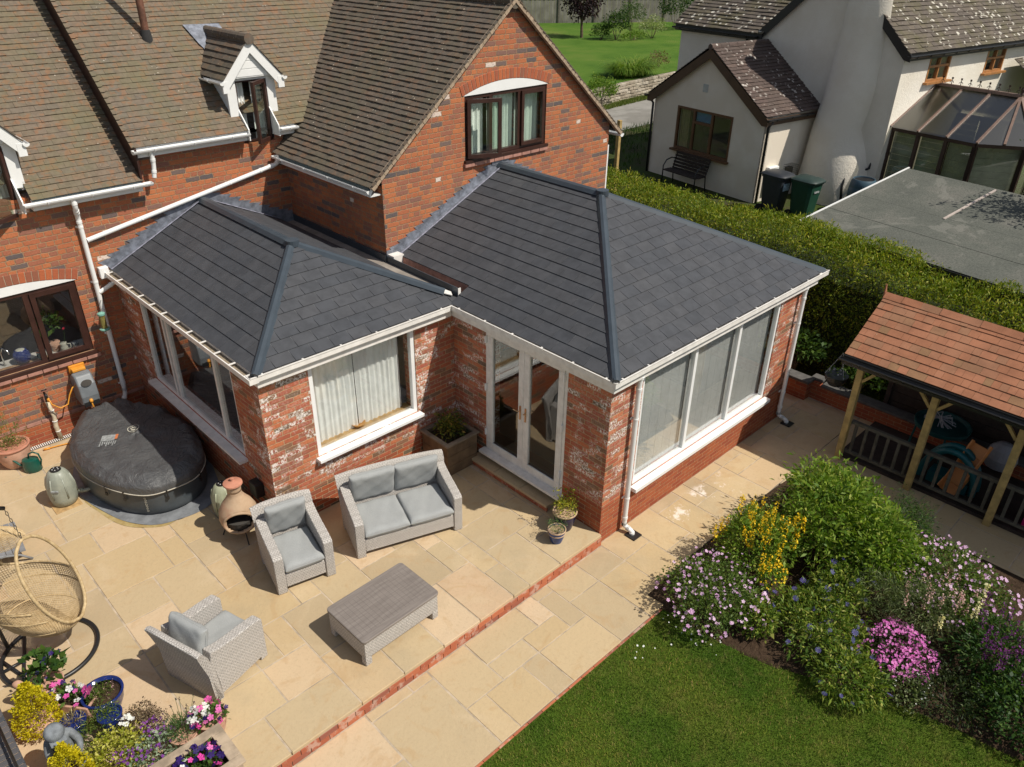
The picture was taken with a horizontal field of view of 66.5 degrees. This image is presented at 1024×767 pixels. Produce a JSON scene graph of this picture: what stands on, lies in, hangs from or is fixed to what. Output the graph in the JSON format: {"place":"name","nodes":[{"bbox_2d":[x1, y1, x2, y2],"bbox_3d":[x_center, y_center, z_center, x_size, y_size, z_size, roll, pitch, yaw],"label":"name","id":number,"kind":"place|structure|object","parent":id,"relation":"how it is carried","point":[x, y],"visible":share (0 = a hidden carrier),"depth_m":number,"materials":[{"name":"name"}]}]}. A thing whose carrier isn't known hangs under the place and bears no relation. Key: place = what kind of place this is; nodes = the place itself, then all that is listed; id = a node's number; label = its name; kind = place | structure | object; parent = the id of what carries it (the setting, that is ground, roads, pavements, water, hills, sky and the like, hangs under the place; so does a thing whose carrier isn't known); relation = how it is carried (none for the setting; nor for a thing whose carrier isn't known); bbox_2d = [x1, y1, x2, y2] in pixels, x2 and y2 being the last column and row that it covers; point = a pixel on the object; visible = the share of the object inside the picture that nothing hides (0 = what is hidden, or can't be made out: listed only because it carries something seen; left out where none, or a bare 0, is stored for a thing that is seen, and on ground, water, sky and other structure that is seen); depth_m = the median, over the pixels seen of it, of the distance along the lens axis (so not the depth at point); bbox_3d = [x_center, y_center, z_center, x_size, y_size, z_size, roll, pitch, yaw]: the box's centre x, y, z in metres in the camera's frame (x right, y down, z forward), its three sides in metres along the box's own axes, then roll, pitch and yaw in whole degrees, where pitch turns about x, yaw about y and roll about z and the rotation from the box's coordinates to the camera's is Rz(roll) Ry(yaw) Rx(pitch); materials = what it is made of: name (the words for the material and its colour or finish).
{"place":"outdoors","nodes":[
{"label":"outdoors","id":0,"kind":"place"},
{"bbox_2d":[0,433,600,766],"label":"patio","id":1,"kind":"structure","parent":0,"point":[310,677],"depth_m":9.96,"materials":[{"name":"stone"}]},
{"bbox_2d":[0,709,26,766],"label":"brick garden wall","id":2,"kind":"structure","parent":1,"relation":"on","point":[5,760],"depth_m":7.47,"materials":[{"name":"brick"}]},
{"bbox_2d":[0,407,30,468],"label":"terracotta pot","id":3,"kind":"object","parent":1,"relation":"on","point":[17,448],"visible":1,"depth_m":12.04,"materials":[{"name":"ceramic"}]},
{"bbox_2d":[5,451,42,472],"bbox_3d":[-7.511,1.199,12.024,0.512,0.348,0.206,-4,30,-8],"label":"watering can","id":4,"kind":"object","parent":1,"relation":"on","point":[31,464],"visible":1,"depth_m":12.00,"materials":[{"name":"green plastic"}]},
{"bbox_2d":[8,680,66,741],"bbox_3d":[-4.917,3.320,8.039,0.502,0.749,0.492,0,30,-2],"label":"golden conifer","id":5,"kind":"object","parent":1,"relation":"on","point":[35,723],"visible":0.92,"depth_m":7.97,"materials":[{"name":"yellow plant"}]},
{"bbox_2d":[16,644,70,689],"bbox_3d":[-5.022,3.131,8.416,0.458,0.693,0.520,-5,31,-10],"label":"flower pot","id":6,"kind":"object","parent":1,"relation":"on","point":[42,660],"visible":0.79,"depth_m":8.33,"materials":[{"name":"ceramic"}]},
{"bbox_2d":[0,506,99,686],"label":"hanging chair","id":7,"kind":"object","parent":1,"relation":"on","point":[52,626],"visible":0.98,"depth_m":8.99,"materials":[{"name":"wicker"}]},
{"bbox_2d":[41,385,74,439],"bbox_3d":[-7.231,0.481,12.655,0.499,0.972,0.170,-11,32,-20],"label":"standpipe","id":8,"kind":"object","parent":1,"relation":"on","point":[48,402],"visible":1,"depth_m":12.58,"materials":[{"name":"plastic"}]},
{"bbox_2d":[48,498,82,513],"bbox_3d":[-6.542,1.749,11.435,0.360,0.013,0.380,-25,39,-37],"label":"wooden board","id":9,"kind":"object","parent":1,"relation":"on","point":[59,510],"visible":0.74,"depth_m":11.34,"materials":[{"name":"brown wood"}]},
{"bbox_2d":[44,466,78,506],"bbox_3d":[-6.544,1.474,11.316,0.392,0.587,0.396,-1,30,-4],"label":"pump unit","id":10,"kind":"object","parent":9,"relation":"on","point":[61,487],"visible":1,"depth_m":11.20,"materials":[{"name":"grey plastic"}]},
{"bbox_2d":[43,722,88,766],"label":"stone statue","id":11,"kind":"object","parent":1,"relation":"on","point":[54,733],"visible":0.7,"depth_m":7.47,"materials":[{"name":"stone"}]},
{"bbox_2d":[42,679,99,723],"bbox_3d":[-4.702,3.361,8.311,0.603,0.410,0.321,5,30,6],"label":"terracotta trough","id":12,"kind":"object","parent":1,"relation":"on","point":[69,697],"visible":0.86,"depth_m":8.25,"materials":[{"name":"ceramic"}]},
{"bbox_2d":[59,706,86,742],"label":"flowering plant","id":13,"kind":"object","parent":1,"relation":"on","point":[73,718],"visible":0.73,"depth_m":8.06,"materials":[{"name":"blue plant"}]},
{"bbox_2d":[47,741,99,766],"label":"golden conifer","id":14,"kind":"object","parent":1,"relation":"on","point":[63,750],"visible":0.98,"depth_m":7.36,"materials":[{"name":"yellow plant"}]},
{"bbox_2d":[76,711,111,751],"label":"herb clump","id":15,"kind":"object","parent":1,"relation":"on","point":[91,725],"visible":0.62,"depth_m":8.00,"materials":[{"name":"green plant"}]},
{"bbox_2d":[80,672,123,715],"bbox_3d":[-4.389,3.333,8.373,0.430,0.405,0.430,-25,39,-37],"label":"blue bowl","id":16,"kind":"object","parent":1,"relation":"on","point":[111,687],"visible":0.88,"depth_m":8.36,"materials":[{"name":"ceramic"}]},
{"bbox_2d":[88,697,123,736],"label":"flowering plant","id":17,"kind":"object","parent":1,"relation":"on","point":[108,714],"visible":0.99,"depth_m":8.04,"materials":[{"name":"blue plant"}]},
{"bbox_2d":[84,713,158,766],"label":"golden euonymus","id":18,"kind":"object","parent":1,"relation":"on","point":[100,757],"visible":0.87,"depth_m":7.77,"materials":[{"name":"yellow plant"}]},
{"bbox_2d":[84,499,175,527],"bbox_3d":[-5.497,1.773,11.429,1.551,0.001,0.832,20,35,29],"label":"patio stain","id":19,"kind":"object","parent":1,"relation":"on","point":[117,520],"visible":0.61,"depth_m":11.08,"materials":[{"name":"beige stone"}]},
{"bbox_2d":[116,696,168,745],"bbox_3d":[-3.861,3.500,8.114,0.509,0.408,0.512,-25,39,-37],"label":"purple sage","id":20,"kind":"object","parent":1,"relation":"on","point":[148,712],"visible":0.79,"depth_m":8.12,"materials":[{"name":"brown plant"}]},
{"bbox_2d":[73,459,217,524],"bbox_3d":[-5.783,1.342,12.151,1.828,0.006,3.164,-25,39,-37],"label":"ground sheet","id":21,"kind":"object","parent":1,"relation":"on","point":[201,501],"visible":0.27,"depth_m":11.36,"materials":[{"name":"grey plastic"}]},
{"bbox_2d":[69,397,206,513],"bbox_3d":[-5.790,1.026,11.995,1.666,0.701,2.843,-25,39,-37],"label":"hot tub","id":22,"kind":"object","parent":21,"relation":"on","point":[139,457],"visible":1,"depth_m":11.42,"materials":[{"name":"grey plastic"}]},
{"bbox_2d":[110,714,192,766],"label":"dead nettle","id":23,"kind":"object","parent":1,"relation":"on","point":[158,736],"visible":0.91,"depth_m":7.81,"materials":[{"name":"plant"}]},
{"bbox_2d":[156,693,200,747],"bbox_3d":[-3.373,3.490,7.963,0.390,0.574,0.443,3,30,4],"label":"flower pot","id":24,"kind":"object","parent":1,"relation":"on","point":[180,726],"visible":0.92,"depth_m":7.93,"materials":[{"name":"ceramic"}]},
{"bbox_2d":[149,723,245,766],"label":"wooden trough","id":25,"kind":"object","parent":1,"relation":"on","point":[214,746],"visible":1,"depth_m":7.60,"materials":[{"name":"wood"}]},
{"bbox_2d":[144,595,267,699],"bbox_3d":[-3.383,2.855,8.713,0.797,0.922,0.908,16,33,24],"label":"armchair","id":26,"kind":"object","parent":1,"relation":"on","point":[208,646],"visible":0.99,"depth_m":8.53,"materials":[{"name":"grey wicker"}]},
{"bbox_2d":[185,695,229,734],"bbox_3d":[-3.153,3.501,8.116,0.417,0.410,0.390,-25,39,-37],"label":"flower pot","id":27,"kind":"object","parent":1,"relation":"on","point":[210,713],"visible":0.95,"depth_m":8.04,"materials":[{"name":"ceramic"}]},
{"bbox_2d":[210,480,226,516],"bbox_3d":[-4.115,1.637,11.169,0.369,0.546,0.364,21,35,30],"label":"pump unit","id":28,"kind":"object","parent":1,"relation":"on","point":[218,493],"visible":0.54,"depth_m":10.99,"materials":[{"name":"beige plastic"}]},
{"bbox_2d":[219,477,255,544],"bbox_3d":[-3.753,1.687,10.660,0.537,0.977,0.536,-25,39,-37],"label":"chiminea","id":29,"kind":"object","parent":1,"relation":"on","point":[235,515],"visible":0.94,"depth_m":10.52,"materials":[{"name":"ceramic"}]},
{"bbox_2d":[249,489,335,594],"bbox_3d":[-2.852,2.016,10.176,0.797,0.922,0.908,-16,34,-27],"label":"armchair","id":30,"kind":"object","parent":1,"relation":"on","point":[295,542],"visible":1,"depth_m":10.08,"materials":[{"name":"grey wicker"}]},
{"bbox_2d":[327,563,437,665],"bbox_3d":[-1.541,2.766,9.429,0.750,0.410,1.130,27,39,37],"label":"coffee table","id":31,"kind":"object","parent":1,"relation":"on","point":[369,619],"visible":1,"depth_m":9.25,"materials":[{"name":"grey wicker"}]},
{"bbox_2d":[334,449,461,558],"bbox_3d":[-1.563,1.620,10.897,1.573,0.922,0.908,-13,33,-22],"label":"sofa","id":32,"kind":"object","parent":1,"relation":"on","point":[394,500],"visible":1,"depth_m":10.81,"materials":[{"name":"grey fabric"}]},
{"bbox_2d":[419,408,479,474],"bbox_3d":[-0.979,0.818,12.238,0.660,0.972,0.680,-25,39,-37],"label":"wooden planter","id":33,"kind":"object","parent":1,"relation":"on","point":[452,437],"visible":0.98,"depth_m":12.12,"materials":[{"name":"wood"}]},
{"bbox_2d":[472,452,556,511],"bbox_3d":[-0.008,1.489,11.960,0.233,0.128,1.692,-25,39,-37],"label":"door step","id":34,"kind":"object","parent":1,"relation":"on","point":[519,485],"depth_m":11.85,"materials":[{"name":"stone"}]},
{"bbox_2d":[547,514,570,544],"bbox_3d":[0.618,2.026,10.781,0.296,0.400,0.348,-25,39,-37],"label":"flower pot","id":35,"kind":"object","parent":1,"relation":"on","point":[556,531],"visible":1,"depth_m":10.76,"materials":[{"name":"blue ceramic"}]},
{"bbox_2d":[551,485,579,531],"bbox_3d":[0.756,1.746,10.968,0.397,0.700,0.392,-25,39,-37],"label":"flower pot","id":36,"kind":"object","parent":1,"relation":"on","point":[563,509],"visible":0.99,"depth_m":10.94,"materials":[{"name":"blue ceramic"}]},
{"bbox_2d":[293,546,662,766],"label":"path","id":37,"kind":"structure","parent":0,"point":[477,699],"depth_m":9.13,"materials":[{"name":"stone"}]},
{"bbox_2d":[17,99,951,648],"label":"ground","id":38,"kind":"structure","parent":0,"point":[647,175],"depth_m":22.16,"materials":[{"name":"green plant"}]},
{"bbox_2d":[0,0,829,541],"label":"brick house","id":39,"kind":"structure","parent":38,"relation":"on","point":[286,242],"depth_m":12.19,"materials":[{"name":"brick"}]},
{"bbox_2d":[28,305,65,351],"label":"house plant","id":40,"kind":"object","parent":39,"relation":"on","point":[55,345],"visible":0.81,"depth_m":12.49,"materials":[{"name":"green plant"}]},
{"bbox_2d":[0,280,97,381],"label":"window","id":41,"kind":"structure","parent":39,"relation":"in","point":[70,286],"depth_m":12.21,"materials":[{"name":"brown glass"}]},
{"bbox_2d":[67,361,100,406],"bbox_3d":[-6.945,0.236,12.795,0.270,1.122,0.445,-25,39,-37],"label":"hose reel","id":42,"kind":"object","parent":39,"relation":"attached to","point":[85,389],"visible":0.97,"depth_m":12.59,"materials":[{"name":"grey plastic"}]},
{"bbox_2d":[139,302,247,464],"bbox_3d":[-4.810,-0.151,11.563,0.215,1.575,3.130,-25,39,-37],"label":"window","id":43,"kind":"structure","parent":39,"relation":"in","point":[166,362],"depth_m":12.03,"materials":[{"name":"white plastic"}]},
{"bbox_2d":[307,331,424,463],"bbox_3d":[-2.141,0.073,11.203,1.840,1.525,0.430,-25,39,-37],"label":"window","id":44,"kind":"structure","parent":39,"relation":"in","point":[376,367],"depth_m":11.36,"materials":[{"name":"white plastic"}]},
{"bbox_2d":[464,84,547,163],"bbox_3d":[-0.062,-4.464,13.370,1.980,1.065,0.488,-25,39,-37],"label":"window","id":45,"kind":"structure","parent":39,"relation":"in","point":[499,103],"depth_m":13.43,"materials":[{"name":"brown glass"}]},
{"bbox_2d":[479,332,568,499],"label":"french doors","id":46,"kind":"structure","parent":39,"relation":"in","point":[518,465],"depth_m":11.41,"materials":[{"name":"white plastic"}]},
{"bbox_2d":[630,303,781,492],"bbox_3d":[3.018,0.048,11.829,3.690,1.960,0.244,-25,39,-37],"label":"window","id":47,"kind":"structure","parent":39,"relation":"in","point":[663,394],"depth_m":11.90,"materials":[{"name":"white plastic"}]},
{"bbox_2d":[277,538,601,766],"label":"patio step","id":48,"kind":"object","parent":38,"relation":"on","point":[331,733],"visible":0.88,"depth_m":9.17,"materials":[{"name":"brick"}]},
{"bbox_2d":[476,609,661,766],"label":"lawn edging","id":49,"kind":"object","parent":38,"relation":"on","point":[562,693],"visible":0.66,"depth_m":8.97,"materials":[{"name":"stone"}]},
{"bbox_2d":[587,71,619,103],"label":"shrub","id":50,"kind":"object","parent":38,"relation":"on","point":[598,82],"visible":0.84,"depth_m":31.32,"materials":[{"name":"green plant"}]},
{"bbox_2d":[590,71,674,104],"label":"stone wall","id":51,"kind":"structure","parent":38,"relation":"on","point":[635,87],"depth_m":33.36,"materials":[{"name":"beige stone"}]},
{"bbox_2d":[661,150,710,192],"bbox_3d":[4.827,-5.892,21.715,0.572,0.865,1.240,-19,36,-31],"label":"garden bench","id":52,"kind":"object","parent":38,"relation":"on","point":[673,169],"visible":0.96,"depth_m":21.67,"materials":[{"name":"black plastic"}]},
{"bbox_2d":[755,168,795,211],"bbox_3d":[6.680,-4.883,19.832,0.605,1.054,0.763,-19,36,-31],"label":"wheelie bin","id":53,"kind":"object","parent":38,"relation":"on","point":[776,184],"visible":0.96,"depth_m":19.62,"materials":[{"name":"grey plastic"}]},
{"bbox_2d":[783,174,825,217],"bbox_3d":[7.271,-4.639,19.428,0.605,1.054,0.763,-21,37,-33],"label":"wheelie bin","id":54,"kind":"object","parent":38,"relation":"on","point":[805,190],"visible":0.91,"depth_m":19.20,"materials":[{"name":"green plastic"}]},
{"bbox_2d":[791,325,831,368],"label":"shrub","id":55,"kind":"object","parent":38,"relation":"on","point":[805,341],"visible":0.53,"depth_m":14.83,"materials":[{"name":"green plant"}]},
{"bbox_2d":[606,164,1023,398],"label":"hedge","id":56,"kind":"object","parent":38,"relation":"on","point":[844,298],"visible":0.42,"depth_m":14.93,"materials":[{"name":"green plant"}]},
{"bbox_2d":[644,0,1023,205],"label":"white cottage","id":57,"kind":"structure","parent":38,"relation":"on","point":[837,95],"depth_m":20.12,"materials":[{"name":"white paint"}]},
{"bbox_2d":[669,105,733,164],"bbox_3d":[5.203,-6.832,21.359,0.256,1.205,2.060,-19,36,-31],"label":"window","id":58,"kind":"structure","parent":57,"relation":"in","point":[707,117],"depth_m":21.52,"materials":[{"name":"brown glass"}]},
{"bbox_2d":[922,56,951,84],"bbox_3d":[10.674,-8.019,19.692,1.800,1.000,0.420,-19,36,-31],"label":"window","id":59,"kind":"structure","parent":57,"relation":"in","point":[931,78],"depth_m":19.79,"materials":[{"name":"orange wood"}]},
{"bbox_2d":[980,49,1006,75],"bbox_3d":[13.018,-8.846,21.186,1.800,1.000,0.420,-19,36,-31],"label":"window","id":60,"kind":"structure","parent":57,"relation":"in","point":[988,69],"depth_m":21.29,"materials":[{"name":"orange wood"}]},
{"bbox_2d":[846,176,875,196],"bbox_3d":[8.838,-4.749,19.820,0.656,0.900,0.656,-25,39,-37],"label":"water butt","id":61,"kind":"object","parent":38,"relation":"on","point":[857,183],"visible":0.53,"depth_m":19.55,"materials":[{"name":"blue plastic"}]},
{"bbox_2d":[838,365,888,391],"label":"shrub","id":62,"kind":"object","parent":38,"relation":"on","point":[879,384],"visible":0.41,"depth_m":14.22,"materials":[{"name":"green plant"}]},
{"bbox_2d":[796,167,1023,328],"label":"shed","id":63,"kind":"structure","parent":38,"relation":"on","point":[975,232],"depth_m":15.88,"materials":[{"name":"grey concrete"}]},
{"bbox_2d":[539,21,681,87],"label":"garden lawn","id":64,"kind":"structure","parent":0,"point":[585,54],"depth_m":43.05,"materials":[{"name":"green plant"}]},
{"bbox_2d":[560,0,604,37],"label":"tree","id":65,"kind":"object","parent":64,"relation":"on","point":[586,7],"visible":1,"depth_m":45.36,"materials":[{"name":"purple plant"}]},
{"bbox_2d":[521,0,694,22],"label":"fence","id":66,"kind":"object","parent":64,"relation":"on","point":[555,11],"visible":0.23,"depth_m":54.00,"materials":[{"name":"wood"}]},
{"bbox_2d":[602,7,632,39],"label":"shrub","id":67,"kind":"object","parent":64,"relation":"on","point":[617,23],"visible":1,"depth_m":45.13,"materials":[{"name":"green plant"}]},
{"bbox_2d":[593,53,667,77],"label":"daylily clump","id":68,"kind":"object","parent":64,"relation":"on","point":[630,68],"visible":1,"depth_m":33.66,"materials":[{"name":"green plant"}]},
{"bbox_2d":[657,0,693,24],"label":"tree","id":69,"kind":"object","parent":64,"relation":"on","point":[686,4],"visible":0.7,"depth_m":50.39,"materials":[{"name":"green plant"}]},
{"bbox_2d":[608,121,652,169],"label":"ditch grass","id":70,"kind":"structure","parent":0,"point":[623,137],"depth_m":26.87,"materials":[{"name":"green plant"}]},
{"bbox_2d":[607,99,654,129],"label":"lane","id":71,"kind":"structure","parent":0,"point":[637,113],"depth_m":30.72,"materials":[{"name":"grey asphalt"}]},
{"bbox_2d":[601,393,858,583],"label":"side path","id":72,"kind":"structure","parent":0,"point":[678,522],"depth_m":12.28,"materials":[{"name":"stone"}]},
{"bbox_2d":[785,369,1023,480],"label":"raised planter wall","id":73,"kind":"structure","parent":72,"relation":"on","point":[802,386],"depth_m":14.05,"materials":[{"name":"red brick"}]},
{"bbox_2d":[480,609,1023,766],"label":"lawn","id":74,"kind":"structure","parent":0,"point":[569,744],"depth_m":8.63,"materials":[{"name":"green plant"}]},
{"bbox_2d":[648,479,1023,760],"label":"flower bed soil","id":75,"kind":"structure","parent":0,"point":[771,650],"depth_m":9.73,"materials":[{"name":"brown soil"}]},
{"bbox_2d":[654,544,772,643],"bbox_3d":[2.570,2.579,9.890,1.425,0.792,1.368,-11,32,-19],"label":"geranium","id":76,"kind":"object","parent":75,"relation":"on","point":[724,600],"visible":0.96,"depth_m":9.78,"materials":[{"name":"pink plant"}]},
{"bbox_2d":[735,597,780,642],"bbox_3d":[3.054,2.894,9.657,0.626,0.492,0.568,-25,39,-37],"label":"euphorbia","id":77,"kind":"object","parent":75,"relation":"on","point":[758,630],"visible":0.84,"depth_m":9.58,"materials":[{"name":"green plant"}]},
{"bbox_2d":[709,494,806,581],"bbox_3d":[3.269,2.093,10.387,1.278,1.147,1.196,-25,39,-37],"label":"loosestrife","id":78,"kind":"object","parent":75,"relation":"on","point":[765,529],"visible":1,"depth_m":10.24,"materials":[{"name":"yellow plant"}]},
{"bbox_2d":[731,489,788,547],"bbox_3d":[3.547,1.917,11.050,1.313,0.802,0.565,-25,39,-37],"label":"back foliage","id":79,"kind":"object","parent":75,"relation":"on","point":[772,498],"visible":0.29,"depth_m":10.99,"materials":[{"name":"green plant"}]},
{"bbox_2d":[755,560,790,593],"bbox_3d":[3.369,2.574,10.174,0.478,0.523,0.475,-25,39,-37],"label":"yellow sedum","id":80,"kind":"object","parent":75,"relation":"on","point":[770,586],"visible":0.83,"depth_m":10.09,"materials":[{"name":"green plant"}]},
{"bbox_2d":[763,576,882,667],"bbox_3d":[3.776,2.857,9.633,1.293,0.612,1.427,-7,31,-13],"label":"knapweed","id":81,"kind":"object","parent":75,"relation":"on","point":[799,598],"visible":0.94,"depth_m":9.55,"materials":[{"name":"green plant"}]},
{"bbox_2d":[803,557,874,619],"bbox_3d":[4.168,2.597,9.946,0.879,0.746,0.894,12,32,18],"label":"knapweed","id":82,"kind":"object","parent":75,"relation":"on","point":[843,577],"visible":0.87,"depth_m":9.85,"materials":[{"name":"green plant"}]},
{"bbox_2d":[765,449,928,592],"bbox_3d":[4.530,1.733,10.635,2.035,1.564,2.064,11,32,17],"label":"shrub","id":83,"kind":"object","parent":75,"relation":"on","point":[837,496],"visible":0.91,"depth_m":10.36,"materials":[{"name":"green plant"}]},
{"bbox_2d":[801,636,899,714],"bbox_3d":[3.852,3.311,8.955,1.006,0.507,1.014,-25,39,-37],"label":"knapweed","id":84,"kind":"object","parent":75,"relation":"on","point":[872,675],"visible":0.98,"depth_m":8.86,"materials":[{"name":"green plant"}]},
{"bbox_2d":[847,561,910,627],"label":"wispy grass","id":85,"kind":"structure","parent":75,"relation":"on","point":[878,597],"depth_m":9.78,"materials":[{"name":"green plant"}]},
{"bbox_2d":[832,500,930,599],"bbox_3d":[4.868,2.173,10.261,1.503,1.183,1.154,-25,39,-37],"label":"leafy shrub","id":86,"kind":"object","parent":75,"relation":"on","point":[904,553],"visible":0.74,"depth_m":10.01,"materials":[{"name":"green plant"}]},
{"bbox_2d":[857,616,943,685],"bbox_3d":[4.602,3.146,9.269,0.988,0.497,0.966,-25,39,-37],"label":"phlox","id":87,"kind":"object","parent":75,"relation":"on","point":[918,640],"visible":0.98,"depth_m":9.20,"materials":[{"name":"pink plant"}]},
{"bbox_2d":[875,656,933,713],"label":"spotted foliage","id":88,"kind":"object","parent":75,"relation":"on","point":[915,693],"visible":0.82,"depth_m":8.83,"materials":[{"name":"green plant"}]},
{"bbox_2d":[881,483,943,549],"bbox_3d":[5.508,1.944,10.898,0.760,0.954,0.854,-9,32,-17],"label":"fennel","id":89,"kind":"object","parent":75,"relation":"on","point":[920,525],"visible":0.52,"depth_m":10.80,"materials":[{"name":"green plant"}]},
{"bbox_2d":[877,570,978,646],"bbox_3d":[5.116,2.727,9.680,1.100,0.819,1.045,13,32,19],"label":"toadflax","id":90,"kind":"object","parent":75,"relation":"on","point":[912,619],"visible":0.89,"depth_m":9.55,"materials":[{"name":"green plant"}]},
{"bbox_2d":[899,658,998,734],"bbox_3d":[4.959,3.445,8.802,1.047,0.462,0.968,-25,39,-37],"label":"ground cover","id":91,"kind":"object","parent":75,"relation":"on","point":[932,677],"visible":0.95,"depth_m":8.72,"materials":[{"name":"green plant"}]},
{"bbox_2d":[882,532,1023,635],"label":"geranium","id":92,"kind":"object","parent":75,"relation":"on","point":[966,576],"visible":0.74,"depth_m":9.92,"materials":[{"name":"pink plant"}]},
{"bbox_2d":[936,591,1023,711],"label":"lupin","id":93,"kind":"object","parent":75,"relation":"on","point":[972,641],"visible":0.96,"depth_m":8.98,"materials":[{"name":"green plant"}]},
{"bbox_2d":[960,662,1023,756],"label":"ground cover","id":94,"kind":"object","parent":75,"relation":"on","point":[1005,716],"visible":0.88,"depth_m":8.53,"materials":[{"name":"green plant"}]},
{"bbox_2d":[780,418,1023,577],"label":"play area path","id":95,"kind":"structure","parent":0,"point":[1005,548],"depth_m":11.60,"materials":[{"name":"stone"}]},
{"bbox_2d":[834,284,1023,537],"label":"gazebo","id":96,"kind":"object","parent":95,"relation":"on","point":[920,356],"visible":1,"depth_m":11.77,"materials":[{"name":"ceramic"}]},
{"bbox_2d":[825,353,850,386],"bbox_3d":[5.255,-0.229,12.570,0.366,0.602,0.375,1,30,0],"label":"hanging basket","id":97,"kind":"object","parent":96,"relation":"hanging from","point":[834,377],"visible":0.99,"depth_m":12.58,"materials":[{"name":"black plastic"}]},
{"bbox_2d":[908,409,972,463],"bbox_3d":[7.144,0.888,13.073,0.875,0.541,0.875,-25,39,-37],"label":"sand tray","id":98,"kind":"object","parent":96,"relation":"on","point":[962,430],"visible":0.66,"depth_m":12.91,"materials":[{"name":"teal plastic"}]},
{"bbox_2d":[916,442,981,497],"bbox_3d":[6.883,1.288,12.206,0.305,0.709,0.904,-25,39,-37],"label":"toy climbing frame","id":99,"kind":"object","parent":96,"relation":"on","point":[968,456],"visible":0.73,"depth_m":12.09,"materials":[{"name":"teal plastic"}]},
{"bbox_2d":[937,439,992,494],"bbox_3d":[6.974,1.293,12.019,0.670,0.774,0.284,-14,33,-24],"label":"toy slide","id":100,"kind":"object","parent":96,"relation":"on","point":[980,452],"visible":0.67,"depth_m":12.03,"materials":[{"name":"orange plastic"}]},
{"bbox_2d":[984,441,1017,471],"bbox_3d":[7.807,1.143,12.432,0.384,0.480,0.480,-25,39,-37],"label":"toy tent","id":101,"kind":"object","parent":96,"relation":"on","point":[996,459],"visible":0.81,"depth_m":12.34,"materials":[{"name":"grey fabric"}]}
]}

